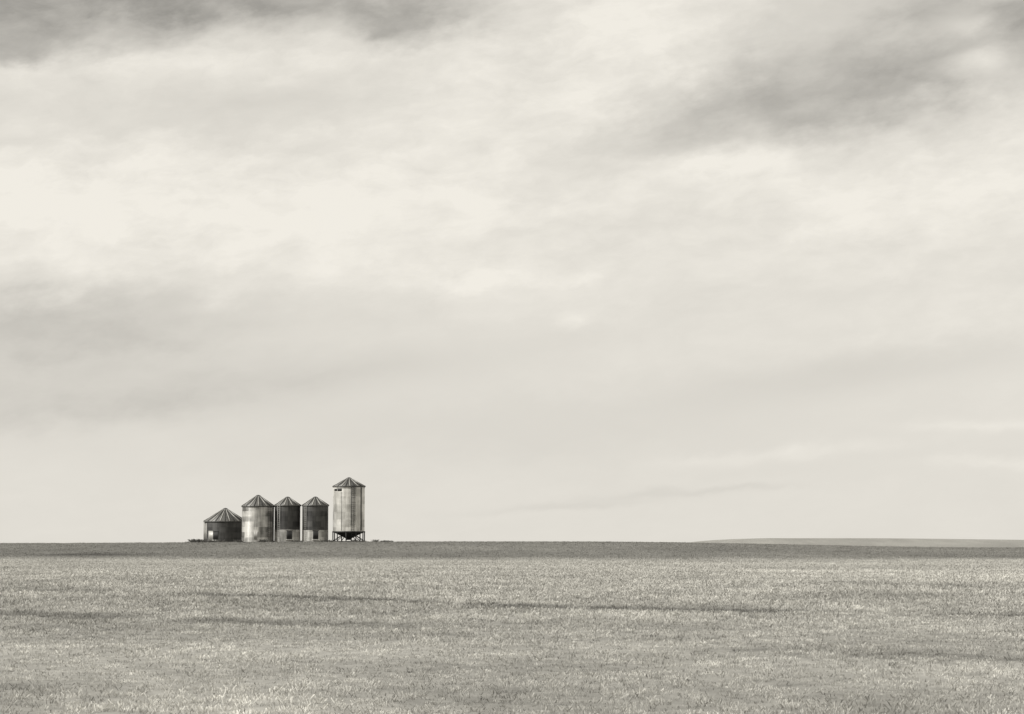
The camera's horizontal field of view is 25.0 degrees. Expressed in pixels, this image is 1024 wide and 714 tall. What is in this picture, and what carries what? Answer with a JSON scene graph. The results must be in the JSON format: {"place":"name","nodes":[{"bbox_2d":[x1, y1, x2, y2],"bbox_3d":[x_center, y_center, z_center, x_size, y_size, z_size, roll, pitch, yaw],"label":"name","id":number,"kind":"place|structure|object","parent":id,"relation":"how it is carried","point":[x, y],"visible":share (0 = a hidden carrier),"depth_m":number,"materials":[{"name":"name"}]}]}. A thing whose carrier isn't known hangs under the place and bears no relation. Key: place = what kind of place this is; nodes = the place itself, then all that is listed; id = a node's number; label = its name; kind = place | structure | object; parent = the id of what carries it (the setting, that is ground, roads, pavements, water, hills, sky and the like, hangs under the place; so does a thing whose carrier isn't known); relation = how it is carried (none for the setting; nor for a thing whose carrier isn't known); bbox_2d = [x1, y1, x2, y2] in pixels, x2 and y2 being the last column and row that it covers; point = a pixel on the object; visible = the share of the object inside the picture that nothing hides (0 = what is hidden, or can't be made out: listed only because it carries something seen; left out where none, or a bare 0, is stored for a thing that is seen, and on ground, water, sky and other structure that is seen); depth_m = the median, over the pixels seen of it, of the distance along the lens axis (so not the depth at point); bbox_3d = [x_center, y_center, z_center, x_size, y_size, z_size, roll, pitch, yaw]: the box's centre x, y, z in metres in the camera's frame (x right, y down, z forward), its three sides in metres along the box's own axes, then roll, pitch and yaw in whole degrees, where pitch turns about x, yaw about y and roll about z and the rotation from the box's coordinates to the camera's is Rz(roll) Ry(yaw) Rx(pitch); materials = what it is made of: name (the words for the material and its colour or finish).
{"place":"outdoors","nodes":[
{"label":"outdoors","id":0,"kind":"place"},
{"bbox_2d":[0,538,1023,713],"bbox_3d":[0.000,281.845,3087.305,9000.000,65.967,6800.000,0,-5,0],"label":"ground","id":1,"kind":"structure","parent":0,"point":[864,542],"depth_m":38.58,"materials":[{"name":"grey plant"}]},
{"bbox_2d":[188,539,206,542],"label":"shrub","id":2,"kind":"object","parent":1,"relation":"on","point":[198,540],"visible":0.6,"depth_m":360.84,"materials":[{"name":"black plant"}]},
{"bbox_2d":[203,508,241,541],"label":"grain bin","id":3,"kind":"object","parent":1,"relation":"on","point":[224,523],"visible":0.78,"depth_m":368.23,"materials":[{"name":"metal"}]},
{"bbox_2d":[213,531,217,539],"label":"door","id":4,"kind":"structure","parent":3,"relation":"in","point":[215,534],"depth_m":367.67,"materials":[{"name":"paint"}]},
{"bbox_2d":[241,495,274,541],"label":"grain bin","id":5,"kind":"object","parent":1,"relation":"on","point":[257,517],"visible":0.98,"depth_m":364.02,"materials":[{"name":"metal"}]},
{"bbox_2d":[274,497,300,541],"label":"grain bin","id":6,"kind":"object","parent":1,"relation":"on","point":[287,521],"visible":0.98,"depth_m":364.37,"materials":[{"name":"metal"}]},
{"bbox_2d":[287,531,291,538],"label":"door","id":7,"kind":"structure","parent":6,"relation":"in","point":[289,533],"depth_m":363.92,"materials":[{"name":"paint"}]},
{"bbox_2d":[185,539,391,542],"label":"weed patch","id":8,"kind":"object","parent":1,"relation":"on","point":[237,540],"visible":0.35,"depth_m":360.44,"materials":[{"name":"black plant"}]},
{"bbox_2d":[302,496,328,541],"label":"grain bin","id":9,"kind":"object","parent":1,"relation":"on","point":[315,518],"visible":0.98,"depth_m":364.38,"materials":[{"name":"metal"}]},
{"bbox_2d":[313,531,317,538],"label":"door","id":10,"kind":"structure","parent":9,"relation":"in","point":[315,533],"depth_m":363.83,"materials":[{"name":"paint"}]},
{"bbox_2d":[332,477,365,541],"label":"hopper bin","id":11,"kind":"object","parent":1,"relation":"on","point":[348,508],"visible":1,"depth_m":363.71,"materials":[{"name":"metal"}]},
{"bbox_2d":[0,0,1023,542],"label":"sky","id":12,"kind":"structure","parent":0,"point":[686,271],"materials":[{"name":"white"}]}
]}

